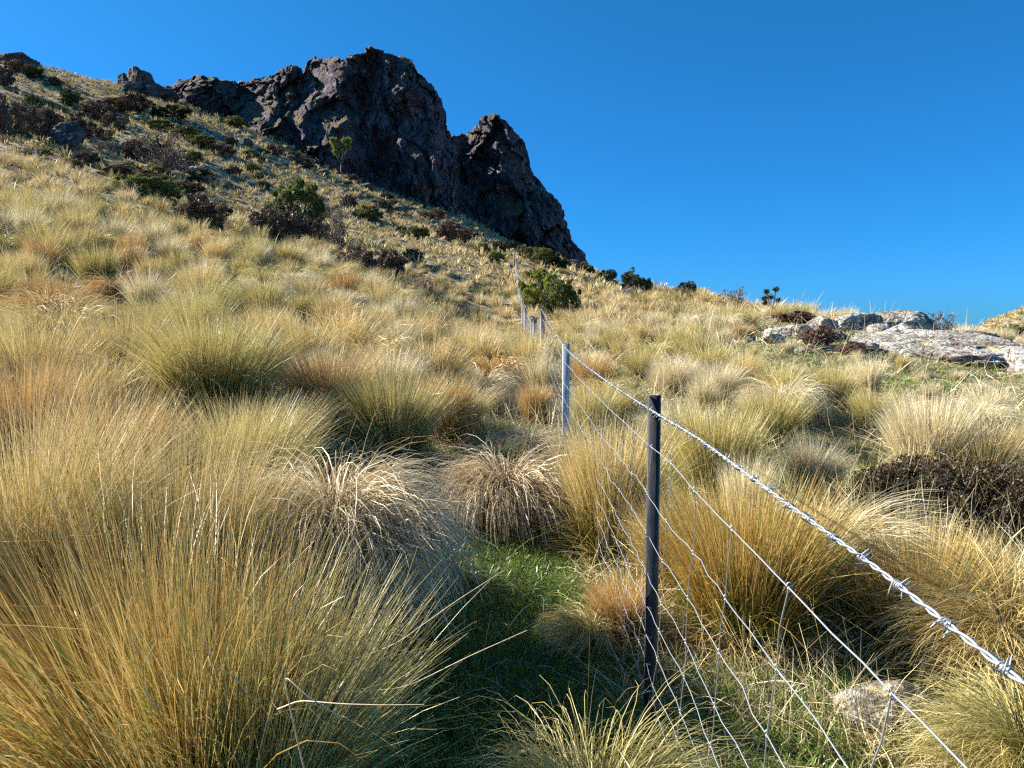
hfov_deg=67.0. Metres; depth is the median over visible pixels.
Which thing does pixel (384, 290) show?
tussock
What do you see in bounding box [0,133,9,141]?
twiggy bush
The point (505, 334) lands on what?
tussock
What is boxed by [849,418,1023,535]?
heath mat
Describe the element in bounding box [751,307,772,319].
tussock
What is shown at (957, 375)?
tussock
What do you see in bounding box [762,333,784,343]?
rock
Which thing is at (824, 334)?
russet bush
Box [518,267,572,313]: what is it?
green bush
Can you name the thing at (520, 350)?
tussock
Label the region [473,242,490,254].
green bush
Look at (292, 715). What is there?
dry stalk
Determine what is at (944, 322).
twiggy bush
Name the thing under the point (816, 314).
tussock
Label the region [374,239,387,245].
hillside rock
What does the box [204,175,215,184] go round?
twiggy bush
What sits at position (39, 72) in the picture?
dark green bush
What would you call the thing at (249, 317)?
tussock
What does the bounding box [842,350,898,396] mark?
tussock
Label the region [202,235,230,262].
tussock
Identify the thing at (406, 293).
tussock
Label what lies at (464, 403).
tussock
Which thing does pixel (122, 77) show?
crag
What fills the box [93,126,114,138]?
brown bush
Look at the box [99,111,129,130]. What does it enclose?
brown bush
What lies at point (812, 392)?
tussock
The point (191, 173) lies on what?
dark green bush
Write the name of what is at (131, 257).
tussock
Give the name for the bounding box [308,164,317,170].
brown bush
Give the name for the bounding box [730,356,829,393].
tussock
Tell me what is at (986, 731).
tussock
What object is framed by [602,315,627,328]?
tussock
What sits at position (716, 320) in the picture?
tussock
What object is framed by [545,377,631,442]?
tussock
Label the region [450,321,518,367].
tussock
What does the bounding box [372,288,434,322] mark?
tussock
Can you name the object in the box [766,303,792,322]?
tussock
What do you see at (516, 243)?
brown bush
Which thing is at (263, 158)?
dark green bush
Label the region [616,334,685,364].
tussock
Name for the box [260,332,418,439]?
tussock
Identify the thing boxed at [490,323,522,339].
tussock
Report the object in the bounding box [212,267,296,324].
tussock
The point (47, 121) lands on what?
brown bush
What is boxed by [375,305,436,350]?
tussock
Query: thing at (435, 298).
brown bush
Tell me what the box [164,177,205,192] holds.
brown bush
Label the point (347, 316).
tussock
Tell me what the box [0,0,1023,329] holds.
sky
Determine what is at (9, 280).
tussock
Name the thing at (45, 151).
green bush
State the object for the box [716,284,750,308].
twiggy bush
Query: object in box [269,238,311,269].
tussock
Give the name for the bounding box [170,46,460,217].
cliff
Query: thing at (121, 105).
brown bush
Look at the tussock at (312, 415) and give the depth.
5.31 m
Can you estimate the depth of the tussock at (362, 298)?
16.18 m
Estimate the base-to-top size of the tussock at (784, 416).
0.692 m
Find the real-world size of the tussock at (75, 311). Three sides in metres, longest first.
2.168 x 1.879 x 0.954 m
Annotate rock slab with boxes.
[850,329,1013,368]
[988,342,1023,377]
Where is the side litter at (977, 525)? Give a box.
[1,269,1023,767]
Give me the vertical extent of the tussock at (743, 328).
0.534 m
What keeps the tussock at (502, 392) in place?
on the ground at (286, 164)
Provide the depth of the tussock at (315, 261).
21.45 m
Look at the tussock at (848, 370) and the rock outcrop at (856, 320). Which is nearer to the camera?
the tussock at (848, 370)
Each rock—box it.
[92,163,132,168]
[185,166,203,172]
[239,138,253,146]
[286,155,297,160]
[318,170,330,175]
[360,183,375,191]
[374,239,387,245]
[391,205,408,215]
[408,207,417,212]
[453,222,460,229]
[484,238,494,243]
[567,259,579,268]
[621,286,637,296]
[746,336,755,342]
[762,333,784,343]
[795,347,807,352]
[808,342,828,348]
[830,680,961,740]
[833,331,849,341]
[853,340,879,353]
[864,323,891,331]
[885,323,916,331]
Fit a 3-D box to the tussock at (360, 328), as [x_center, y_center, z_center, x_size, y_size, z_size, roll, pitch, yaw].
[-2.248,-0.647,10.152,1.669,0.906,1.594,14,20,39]
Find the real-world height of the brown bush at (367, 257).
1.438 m
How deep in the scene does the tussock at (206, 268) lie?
14.06 m
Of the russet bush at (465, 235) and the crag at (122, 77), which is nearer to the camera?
the russet bush at (465, 235)
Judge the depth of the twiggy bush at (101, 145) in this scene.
78.80 m
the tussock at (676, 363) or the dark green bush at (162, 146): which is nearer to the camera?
the tussock at (676, 363)
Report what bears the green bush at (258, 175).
on the ground at (286, 164)
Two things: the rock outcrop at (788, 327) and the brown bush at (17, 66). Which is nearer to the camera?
the rock outcrop at (788, 327)
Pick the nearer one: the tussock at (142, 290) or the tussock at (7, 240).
the tussock at (142, 290)
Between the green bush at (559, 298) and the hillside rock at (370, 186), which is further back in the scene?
the hillside rock at (370, 186)
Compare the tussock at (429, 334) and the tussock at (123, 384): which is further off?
the tussock at (429, 334)
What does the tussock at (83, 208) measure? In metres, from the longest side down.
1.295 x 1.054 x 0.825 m
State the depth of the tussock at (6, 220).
16.17 m
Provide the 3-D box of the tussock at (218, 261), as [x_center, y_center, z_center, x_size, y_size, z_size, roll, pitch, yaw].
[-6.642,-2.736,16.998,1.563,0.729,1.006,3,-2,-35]
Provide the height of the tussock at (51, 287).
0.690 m
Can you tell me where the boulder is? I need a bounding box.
[875,310,935,329]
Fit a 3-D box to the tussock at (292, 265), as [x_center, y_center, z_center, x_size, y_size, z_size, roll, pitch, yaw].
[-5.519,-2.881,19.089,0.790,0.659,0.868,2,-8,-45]
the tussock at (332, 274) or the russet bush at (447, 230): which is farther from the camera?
the russet bush at (447, 230)
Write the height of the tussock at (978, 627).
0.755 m
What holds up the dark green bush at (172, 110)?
on the ground at (286, 164)
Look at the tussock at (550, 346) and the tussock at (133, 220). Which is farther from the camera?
the tussock at (133, 220)
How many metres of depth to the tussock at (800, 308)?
21.83 m
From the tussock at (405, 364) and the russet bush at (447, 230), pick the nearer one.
the tussock at (405, 364)
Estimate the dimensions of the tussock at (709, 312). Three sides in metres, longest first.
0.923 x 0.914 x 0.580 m
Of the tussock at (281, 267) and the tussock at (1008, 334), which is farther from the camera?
the tussock at (1008, 334)
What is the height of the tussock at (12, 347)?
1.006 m
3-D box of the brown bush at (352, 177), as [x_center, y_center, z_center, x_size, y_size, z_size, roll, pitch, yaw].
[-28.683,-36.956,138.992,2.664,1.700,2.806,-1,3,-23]
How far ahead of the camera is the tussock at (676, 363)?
10.95 m
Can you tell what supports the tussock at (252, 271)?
on the ground at (286, 164)
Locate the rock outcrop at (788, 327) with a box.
[762,324,813,339]
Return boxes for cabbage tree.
[329,136,352,172]
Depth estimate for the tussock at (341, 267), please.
20.99 m
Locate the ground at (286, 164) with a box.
[0,64,1023,767]
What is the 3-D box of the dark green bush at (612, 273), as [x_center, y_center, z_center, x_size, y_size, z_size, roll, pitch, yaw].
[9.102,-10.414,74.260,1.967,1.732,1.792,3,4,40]
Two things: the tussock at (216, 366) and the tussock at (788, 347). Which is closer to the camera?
the tussock at (216, 366)
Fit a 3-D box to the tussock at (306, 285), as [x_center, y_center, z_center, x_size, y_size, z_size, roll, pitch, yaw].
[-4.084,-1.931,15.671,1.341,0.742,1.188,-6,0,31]
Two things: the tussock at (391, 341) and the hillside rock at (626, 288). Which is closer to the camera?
the tussock at (391, 341)
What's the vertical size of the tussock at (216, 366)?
1.014 m
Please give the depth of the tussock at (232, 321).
9.74 m
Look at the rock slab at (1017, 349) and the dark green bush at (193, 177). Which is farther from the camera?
the dark green bush at (193, 177)
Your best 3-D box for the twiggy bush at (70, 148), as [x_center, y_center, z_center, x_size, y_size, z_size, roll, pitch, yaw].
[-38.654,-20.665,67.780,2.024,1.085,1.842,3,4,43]
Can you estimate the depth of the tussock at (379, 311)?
14.02 m
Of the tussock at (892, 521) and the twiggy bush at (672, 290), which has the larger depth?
the twiggy bush at (672, 290)
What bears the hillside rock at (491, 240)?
on the ground at (286, 164)
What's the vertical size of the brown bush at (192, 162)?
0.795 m
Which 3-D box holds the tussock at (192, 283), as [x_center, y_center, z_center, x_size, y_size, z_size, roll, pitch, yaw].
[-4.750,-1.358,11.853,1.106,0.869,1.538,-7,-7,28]
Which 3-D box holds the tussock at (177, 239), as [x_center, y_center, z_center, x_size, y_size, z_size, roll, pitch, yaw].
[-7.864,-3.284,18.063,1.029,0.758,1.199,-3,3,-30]
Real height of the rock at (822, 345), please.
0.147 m
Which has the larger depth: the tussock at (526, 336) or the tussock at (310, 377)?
the tussock at (526, 336)
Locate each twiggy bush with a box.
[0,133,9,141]
[60,143,78,152]
[91,140,107,150]
[98,134,108,140]
[131,125,190,172]
[178,161,193,169]
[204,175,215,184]
[205,173,217,180]
[320,191,353,252]
[405,273,437,297]
[663,287,679,295]
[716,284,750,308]
[925,310,957,329]
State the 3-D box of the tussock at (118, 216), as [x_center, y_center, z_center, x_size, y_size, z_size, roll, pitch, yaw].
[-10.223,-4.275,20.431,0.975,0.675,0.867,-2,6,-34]
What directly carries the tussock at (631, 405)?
on the ground at (286, 164)
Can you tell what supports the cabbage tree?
on the ground at (286, 164)
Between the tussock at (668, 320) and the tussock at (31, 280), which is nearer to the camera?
the tussock at (31, 280)
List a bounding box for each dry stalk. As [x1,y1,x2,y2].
[143,641,159,709]
[203,619,250,698]
[277,700,423,709]
[285,678,340,767]
[332,571,502,666]
[342,630,526,693]
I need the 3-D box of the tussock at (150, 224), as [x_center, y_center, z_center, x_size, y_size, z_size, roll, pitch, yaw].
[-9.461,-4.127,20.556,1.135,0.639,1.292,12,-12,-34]
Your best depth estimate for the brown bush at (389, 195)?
131.70 m
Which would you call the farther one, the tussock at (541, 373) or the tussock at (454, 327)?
the tussock at (454, 327)
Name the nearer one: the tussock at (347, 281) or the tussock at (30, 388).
the tussock at (30, 388)
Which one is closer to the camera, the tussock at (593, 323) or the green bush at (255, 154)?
the tussock at (593, 323)
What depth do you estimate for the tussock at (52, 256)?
13.37 m
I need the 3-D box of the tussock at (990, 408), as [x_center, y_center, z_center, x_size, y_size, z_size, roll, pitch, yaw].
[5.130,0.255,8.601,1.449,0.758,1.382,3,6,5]
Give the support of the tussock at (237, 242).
on the ground at (286, 164)
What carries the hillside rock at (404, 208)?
on the ground at (286, 164)
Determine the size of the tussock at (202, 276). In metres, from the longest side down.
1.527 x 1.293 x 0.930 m
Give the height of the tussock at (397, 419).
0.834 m
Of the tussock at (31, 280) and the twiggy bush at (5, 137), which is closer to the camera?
the tussock at (31, 280)
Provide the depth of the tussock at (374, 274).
21.06 m
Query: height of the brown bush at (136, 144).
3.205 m
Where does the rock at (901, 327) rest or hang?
on the ground at (286, 164)
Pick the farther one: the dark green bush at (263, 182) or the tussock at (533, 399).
the dark green bush at (263, 182)
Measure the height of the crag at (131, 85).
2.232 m
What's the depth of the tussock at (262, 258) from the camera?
19.37 m
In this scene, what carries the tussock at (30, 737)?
on the ground at (286, 164)
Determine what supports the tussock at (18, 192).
on the ground at (286, 164)
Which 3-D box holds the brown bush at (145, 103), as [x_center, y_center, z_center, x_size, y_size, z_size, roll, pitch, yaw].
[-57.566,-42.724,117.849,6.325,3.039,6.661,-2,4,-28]
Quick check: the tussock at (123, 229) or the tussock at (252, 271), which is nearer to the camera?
the tussock at (252, 271)
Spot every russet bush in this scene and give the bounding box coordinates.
[434,220,461,240]
[455,227,471,244]
[770,311,816,324]
[794,324,839,345]
[833,342,874,354]
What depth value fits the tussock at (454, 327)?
16.88 m
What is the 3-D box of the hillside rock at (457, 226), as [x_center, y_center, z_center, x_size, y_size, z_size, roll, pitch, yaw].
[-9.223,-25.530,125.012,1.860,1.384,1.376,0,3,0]
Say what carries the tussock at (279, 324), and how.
on the ground at (286, 164)
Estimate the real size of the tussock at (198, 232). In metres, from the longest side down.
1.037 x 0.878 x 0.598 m
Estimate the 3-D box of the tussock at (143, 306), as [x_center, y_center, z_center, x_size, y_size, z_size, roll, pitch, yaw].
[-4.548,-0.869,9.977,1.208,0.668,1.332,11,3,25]
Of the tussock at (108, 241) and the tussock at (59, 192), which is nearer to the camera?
the tussock at (108, 241)
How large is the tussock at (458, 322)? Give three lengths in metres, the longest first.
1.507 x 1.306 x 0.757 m
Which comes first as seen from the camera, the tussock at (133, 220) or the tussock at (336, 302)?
the tussock at (336, 302)
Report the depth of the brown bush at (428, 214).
123.52 m
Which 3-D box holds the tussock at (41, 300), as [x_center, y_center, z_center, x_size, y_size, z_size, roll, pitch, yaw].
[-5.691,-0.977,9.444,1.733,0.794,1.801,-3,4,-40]
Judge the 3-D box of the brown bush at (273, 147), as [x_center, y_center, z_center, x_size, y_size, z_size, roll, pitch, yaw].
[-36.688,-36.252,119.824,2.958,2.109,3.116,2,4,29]
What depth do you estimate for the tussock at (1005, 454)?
6.47 m
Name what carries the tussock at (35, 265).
on the ground at (286, 164)
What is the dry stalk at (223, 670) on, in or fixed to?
attached to the tussock at (30, 737)
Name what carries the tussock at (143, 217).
on the ground at (286, 164)
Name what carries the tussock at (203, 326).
on the ground at (286, 164)
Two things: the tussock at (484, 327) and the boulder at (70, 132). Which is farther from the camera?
the boulder at (70, 132)
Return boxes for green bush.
[8,128,32,142]
[16,93,44,105]
[26,66,44,78]
[37,148,53,158]
[60,86,83,105]
[106,172,166,200]
[125,162,143,169]
[139,119,175,130]
[147,104,192,118]
[147,164,166,174]
[149,139,163,151]
[149,172,186,205]
[154,173,173,181]
[161,123,202,138]
[182,149,202,161]
[186,134,217,147]
[187,173,207,182]
[188,169,196,174]
[196,168,212,176]
[201,144,216,152]
[218,113,249,128]
[239,148,260,159]
[241,162,260,172]
[252,172,263,179]
[257,156,265,162]
[258,179,272,189]
[264,176,331,230]
[284,151,302,157]
[349,204,383,220]
[400,225,430,240]
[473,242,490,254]
[484,250,505,262]
[492,239,509,253]
[517,244,533,258]
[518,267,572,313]
[522,245,559,265]
[525,266,547,281]
[539,276,585,316]
[549,252,571,269]
[575,260,594,273]
[596,269,617,282]
[619,266,647,289]
[641,278,652,291]
[676,281,696,297]
[1001,323,1023,335]
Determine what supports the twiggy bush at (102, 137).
on the ground at (286, 164)
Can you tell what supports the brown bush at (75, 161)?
on the ground at (286, 164)
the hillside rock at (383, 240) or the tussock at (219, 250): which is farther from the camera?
the hillside rock at (383, 240)
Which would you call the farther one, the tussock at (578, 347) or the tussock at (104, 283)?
the tussock at (578, 347)
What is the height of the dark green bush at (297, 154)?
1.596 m
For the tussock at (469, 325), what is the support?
on the ground at (286, 164)
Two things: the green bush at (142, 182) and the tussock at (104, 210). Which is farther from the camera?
the green bush at (142, 182)
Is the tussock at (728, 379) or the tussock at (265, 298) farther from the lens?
the tussock at (265, 298)
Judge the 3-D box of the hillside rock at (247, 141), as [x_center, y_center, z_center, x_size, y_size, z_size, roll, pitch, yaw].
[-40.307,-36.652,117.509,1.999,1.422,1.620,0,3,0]
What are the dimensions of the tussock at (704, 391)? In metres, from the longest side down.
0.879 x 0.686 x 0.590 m
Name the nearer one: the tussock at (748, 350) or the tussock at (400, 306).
the tussock at (748, 350)
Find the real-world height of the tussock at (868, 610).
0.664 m
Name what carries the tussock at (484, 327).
on the ground at (286, 164)
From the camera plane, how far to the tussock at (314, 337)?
8.94 m
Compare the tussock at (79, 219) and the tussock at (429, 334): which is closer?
the tussock at (429, 334)
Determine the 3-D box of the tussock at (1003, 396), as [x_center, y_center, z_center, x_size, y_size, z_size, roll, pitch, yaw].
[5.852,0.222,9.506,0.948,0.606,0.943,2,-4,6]
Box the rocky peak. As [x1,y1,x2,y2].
[451,114,588,263]
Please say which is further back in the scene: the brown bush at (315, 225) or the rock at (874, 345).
the brown bush at (315, 225)
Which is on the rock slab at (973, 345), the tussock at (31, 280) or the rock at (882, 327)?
the rock at (882, 327)
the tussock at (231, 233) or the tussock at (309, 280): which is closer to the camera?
the tussock at (309, 280)
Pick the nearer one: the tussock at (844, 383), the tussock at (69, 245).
the tussock at (844, 383)
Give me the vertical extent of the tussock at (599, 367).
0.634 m
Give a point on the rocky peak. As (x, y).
(505, 193)
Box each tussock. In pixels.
[0,178,14,193]
[0,183,32,209]
[0,183,48,205]
[0,196,26,223]
[0,202,18,236]
[0,228,31,256]
[0,242,42,276]
[0,247,61,283]
[0,255,34,309]
[0,274,117,323]
[0,287,147,356]
[0,296,140,409]
[0,300,55,343]
[0,308,79,365]
[0,337,140,496]
[0,364,234,669]
[0,376,212,505]
[0,404,408,645]
[0,421,411,767]
[1,205,51,240]
[2,183,39,201]
[2,198,56,230]
[7,227,68,274]
[7,342,177,429]
[8,264,61,300]
[11,207,75,247]
[12,192,61,225]
[18,536,507,767]
[24,268,87,304]
[29,186,88,220]
[31,222,92,266]
[34,299,185,399]
[37,181,72,201]
[44,201,101,233]
[46,217,121,255]
[51,204,101,234]
[53,237,131,288]
[62,200,106,225]
[64,225,120,251]
[68,288,322,421]
[77,195,115,223]
[77,262,148,299]
[84,213,145,246]
[100,244,152,263]
[101,214,140,234]
[103,302,156,335]
[104,233,153,273]
[107,228,153,252]
[108,261,173,315]
[109,210,139,228]
[116,292,186,323]
[117,277,253,337]
[123,204,165,229]
[125,251,176,286]
[128,216,178,249]
[128,381,361,504]
[139,216,177,237]
[144,312,263,345]
[145,230,192,262]
[148,209,203,237]
[150,283,207,310]
[151,228,194,251]
[154,252,233,291]
[156,243,196,272]
[165,264,243,322]
[166,281,233,313]
[181,230,231,251]
[181,253,231,288]
[188,225,213,239]
[188,249,233,274]
[190,401,505,652]
[191,231,245,271]
[199,227,244,241]
[200,386,360,467]
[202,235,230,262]
[208,311,244,332]
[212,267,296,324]
[215,276,286,315]
[218,233,246,251]
[225,252,262,282]
[226,245,265,272]
[230,252,289,289]
[233,272,304,304]
[233,297,307,337]
[235,237,273,269]
[241,232,275,258]
[245,301,312,358]
[250,239,274,265]
[256,308,362,367]
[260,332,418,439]
[261,262,293,274]
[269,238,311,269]
[274,255,301,276]
[277,263,323,287]
[278,287,326,320]
[280,343,348,386]
[281,273,334,301]
[288,271,325,289]
[292,298,385,340]
[296,260,340,276]
[296,283,362,322]
[297,302,395,353]
[303,246,338,269]
[303,358,473,459]
[306,268,325,288]
[315,285,357,308]
[317,250,361,275]
[317,266,371,294]
[318,301,391,340]
[320,264,363,284]
[326,280,378,311]
[326,320,434,371]
[331,344,425,380]
[333,337,440,399]
[337,280,382,296]
[352,275,400,309]
[357,269,390,293]
[357,272,385,284]
[361,270,386,279]
[363,298,401,318]
[366,304,402,325]
[366,310,425,354]
[369,281,430,309]
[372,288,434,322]
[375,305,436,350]
[376,328,493,387]
[383,287,425,304]
[398,359,504,447]
[401,301,449,334]
[403,313,453,344]
[411,327,476,366]
[415,302,447,321]
[417,322,442,345]
[418,418,593,545]
[420,382,510,430]
[421,299,448,312]
[424,636,793,767]
[425,325,478,348]
[437,323,499,351]
[439,313,471,328]
[440,317,500,345]
[442,319,480,337]
[443,323,505,349]
[445,339,535,390]
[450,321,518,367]
[452,354,527,397]
[452,428,535,471]
[456,318,480,335]
[461,373,517,413]
[465,321,499,335]
[476,328,514,346]
[484,420,575,463]
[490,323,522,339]
[490,331,555,385]
[493,329,518,341]
[503,328,570,368]
[504,378,561,424]
[504,406,713,571]
[505,322,571,362]
[510,346,578,395]
[520,590,626,661]
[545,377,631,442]
[551,328,589,350]
[552,322,569,340]
[557,328,586,346]
[557,343,615,381]
[557,346,611,367]
[558,337,599,359]
[564,559,678,650]
[566,319,587,336]
[570,348,622,387]
[573,368,642,403]
[579,330,603,349]
[582,318,605,334]
[585,320,609,339]
[592,324,632,354]
[594,378,644,431]
[595,478,756,605]
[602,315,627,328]
[603,331,641,363]
[606,449,930,686]
[608,322,628,339]
[614,312,665,344]
[615,344,671,379]
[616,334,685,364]
[619,390,721,466]
[634,352,705,396]
[637,309,670,329]
[642,319,673,336]
[644,342,710,388]
[645,394,827,504]
[653,311,672,320]
[653,327,674,346]
[659,316,676,326]
[665,320,703,347]
[668,327,723,361]
[671,310,708,331]
[674,311,699,320]
[678,304,702,316]
[678,370,729,415]
[680,335,744,377]
[682,355,750,403]
[684,319,714,339]
[695,307,718,318]
[702,448,784,534]
[703,311,750,334]
[706,322,737,348]
[710,345,778,387]
[711,302,738,316]
[716,464,987,640]
[720,319,759,339]
[721,353,846,427]
[722,304,769,329]
[724,382,832,443]
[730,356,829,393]
[744,343,761,359]
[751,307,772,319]
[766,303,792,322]
[766,318,778,326]
[768,424,863,501]
[776,340,796,353]
[785,360,811,376]
[791,302,814,312]
[797,361,872,405]
[806,308,829,317]
[810,492,943,544]
[810,506,1023,675]
[829,383,917,433]
[833,305,857,317]
[838,527,1023,708]
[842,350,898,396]
[842,363,855,376]
[845,350,868,365]
[857,385,1019,468]
[857,640,1023,767]
[868,393,973,450]
[872,388,940,413]
[886,350,898,358]
[890,353,913,371]
[911,371,929,385]
[914,379,941,399]
[919,380,1023,443]
[928,404,1023,475]
[947,369,966,380]
[952,377,1022,412]
[953,322,973,329]
[968,380,987,393]
[985,325,1023,340]
[1009,412,1023,464]
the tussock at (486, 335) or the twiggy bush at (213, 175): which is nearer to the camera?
the tussock at (486, 335)
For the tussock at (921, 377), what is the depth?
11.63 m
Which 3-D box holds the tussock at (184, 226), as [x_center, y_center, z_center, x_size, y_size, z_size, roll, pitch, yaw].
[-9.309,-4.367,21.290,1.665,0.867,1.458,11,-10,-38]
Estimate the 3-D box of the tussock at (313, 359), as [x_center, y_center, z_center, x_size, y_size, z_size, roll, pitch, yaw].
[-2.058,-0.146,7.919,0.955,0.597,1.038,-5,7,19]
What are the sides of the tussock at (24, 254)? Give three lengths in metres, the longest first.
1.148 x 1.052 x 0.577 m
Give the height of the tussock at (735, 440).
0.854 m
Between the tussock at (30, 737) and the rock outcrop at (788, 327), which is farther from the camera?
the rock outcrop at (788, 327)
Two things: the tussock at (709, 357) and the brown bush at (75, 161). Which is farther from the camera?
the brown bush at (75, 161)
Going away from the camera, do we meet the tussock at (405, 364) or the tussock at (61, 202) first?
the tussock at (405, 364)
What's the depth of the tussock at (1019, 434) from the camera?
7.32 m
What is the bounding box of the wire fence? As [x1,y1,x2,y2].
[513,248,1023,767]
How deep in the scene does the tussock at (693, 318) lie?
18.90 m
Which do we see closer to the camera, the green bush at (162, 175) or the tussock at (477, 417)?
the tussock at (477, 417)
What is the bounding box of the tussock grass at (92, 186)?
[0,60,1023,599]
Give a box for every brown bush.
[0,65,15,86]
[0,91,29,136]
[4,59,33,75]
[11,100,65,138]
[46,76,64,86]
[63,112,96,140]
[70,158,86,169]
[72,148,101,164]
[78,99,119,123]
[92,93,138,113]
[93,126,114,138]
[96,162,158,176]
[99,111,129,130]
[117,91,155,111]
[121,136,162,161]
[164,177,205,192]
[173,188,233,232]
[186,160,197,165]
[204,141,237,156]
[223,136,238,144]
[224,165,243,175]
[230,185,241,190]
[247,199,312,242]
[258,148,270,153]
[266,143,284,155]
[295,153,314,167]
[302,215,331,241]
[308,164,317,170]
[336,245,380,271]
[342,194,357,209]
[344,173,358,181]
[371,248,407,279]
[376,198,394,210]
[380,192,395,198]
[402,248,425,262]
[419,208,439,219]
[432,207,447,220]
[432,297,453,304]
[505,240,514,247]
[513,241,526,250]
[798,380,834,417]
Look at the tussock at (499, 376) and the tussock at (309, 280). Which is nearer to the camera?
the tussock at (499, 376)
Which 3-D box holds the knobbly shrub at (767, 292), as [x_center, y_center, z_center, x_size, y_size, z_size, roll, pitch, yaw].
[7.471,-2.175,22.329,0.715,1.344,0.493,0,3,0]
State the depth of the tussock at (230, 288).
12.82 m
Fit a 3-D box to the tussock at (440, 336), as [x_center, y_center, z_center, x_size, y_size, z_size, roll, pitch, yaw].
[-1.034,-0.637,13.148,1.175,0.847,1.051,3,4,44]
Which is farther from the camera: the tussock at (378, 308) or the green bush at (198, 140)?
the green bush at (198, 140)
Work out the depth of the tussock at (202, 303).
8.66 m
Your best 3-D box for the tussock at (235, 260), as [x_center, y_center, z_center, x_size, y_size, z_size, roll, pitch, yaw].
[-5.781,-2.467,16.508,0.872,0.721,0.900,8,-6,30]
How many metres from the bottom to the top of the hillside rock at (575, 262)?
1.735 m
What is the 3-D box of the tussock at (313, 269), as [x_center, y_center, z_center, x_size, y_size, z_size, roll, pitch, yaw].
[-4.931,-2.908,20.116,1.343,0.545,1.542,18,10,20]
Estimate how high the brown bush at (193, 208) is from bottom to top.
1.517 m
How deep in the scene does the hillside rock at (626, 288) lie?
42.61 m
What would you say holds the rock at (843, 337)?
on the ground at (286, 164)
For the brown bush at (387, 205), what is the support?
on the ground at (286, 164)
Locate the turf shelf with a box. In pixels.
[0,181,1023,411]
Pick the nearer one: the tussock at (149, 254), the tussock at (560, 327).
the tussock at (149, 254)
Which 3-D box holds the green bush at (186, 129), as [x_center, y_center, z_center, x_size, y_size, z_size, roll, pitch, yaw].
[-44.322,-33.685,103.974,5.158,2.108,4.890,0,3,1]
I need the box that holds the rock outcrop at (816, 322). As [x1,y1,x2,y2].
[806,316,838,330]
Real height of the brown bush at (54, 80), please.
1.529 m
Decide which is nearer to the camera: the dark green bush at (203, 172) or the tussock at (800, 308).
the tussock at (800, 308)
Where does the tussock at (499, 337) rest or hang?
on the ground at (286, 164)
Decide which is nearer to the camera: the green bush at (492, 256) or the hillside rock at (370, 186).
the green bush at (492, 256)
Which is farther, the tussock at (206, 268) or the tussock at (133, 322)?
the tussock at (206, 268)
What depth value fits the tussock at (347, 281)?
17.54 m
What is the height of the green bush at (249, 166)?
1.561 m
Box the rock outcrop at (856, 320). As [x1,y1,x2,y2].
[834,312,882,332]
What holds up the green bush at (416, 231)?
on the ground at (286, 164)
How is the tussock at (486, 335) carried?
on the ground at (286, 164)
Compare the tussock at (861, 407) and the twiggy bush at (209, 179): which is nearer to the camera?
the tussock at (861, 407)
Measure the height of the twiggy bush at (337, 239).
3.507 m
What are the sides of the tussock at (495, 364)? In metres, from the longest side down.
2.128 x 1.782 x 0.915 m
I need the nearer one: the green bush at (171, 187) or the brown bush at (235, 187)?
the green bush at (171, 187)
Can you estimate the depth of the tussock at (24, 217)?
15.83 m
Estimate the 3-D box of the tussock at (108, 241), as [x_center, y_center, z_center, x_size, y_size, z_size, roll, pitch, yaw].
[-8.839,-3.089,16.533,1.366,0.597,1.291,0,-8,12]
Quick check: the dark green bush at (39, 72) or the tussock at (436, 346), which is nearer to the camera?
the tussock at (436, 346)
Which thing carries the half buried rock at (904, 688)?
on the ground at (286, 164)
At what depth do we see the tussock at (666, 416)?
7.18 m
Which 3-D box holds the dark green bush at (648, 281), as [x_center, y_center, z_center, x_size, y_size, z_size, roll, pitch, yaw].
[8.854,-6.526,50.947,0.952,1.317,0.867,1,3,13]
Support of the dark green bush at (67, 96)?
on the ground at (286, 164)
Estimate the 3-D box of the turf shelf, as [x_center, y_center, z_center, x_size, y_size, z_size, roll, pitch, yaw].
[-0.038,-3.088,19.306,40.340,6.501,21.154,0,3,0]
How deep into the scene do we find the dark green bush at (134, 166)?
67.01 m
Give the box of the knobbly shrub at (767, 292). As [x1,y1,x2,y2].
[760,286,781,312]
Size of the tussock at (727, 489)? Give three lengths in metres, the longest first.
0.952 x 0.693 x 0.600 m
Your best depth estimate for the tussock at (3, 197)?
18.36 m
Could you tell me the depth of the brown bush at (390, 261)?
32.70 m
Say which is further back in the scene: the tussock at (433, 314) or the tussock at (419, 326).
the tussock at (433, 314)
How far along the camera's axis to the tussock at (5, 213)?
17.67 m
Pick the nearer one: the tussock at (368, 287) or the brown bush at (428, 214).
the tussock at (368, 287)
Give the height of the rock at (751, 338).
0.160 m
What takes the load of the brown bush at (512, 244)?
on the ground at (286, 164)
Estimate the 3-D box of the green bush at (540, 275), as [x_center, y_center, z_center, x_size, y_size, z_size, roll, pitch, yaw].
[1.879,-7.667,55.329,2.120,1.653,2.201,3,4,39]
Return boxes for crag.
[0,52,40,66]
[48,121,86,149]
[116,72,127,86]
[121,80,145,93]
[127,66,153,84]
[142,81,166,98]
[161,86,180,102]
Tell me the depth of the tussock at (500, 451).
6.43 m
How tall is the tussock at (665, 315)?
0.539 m
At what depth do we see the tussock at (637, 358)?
11.89 m
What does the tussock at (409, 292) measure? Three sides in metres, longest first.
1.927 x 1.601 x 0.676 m

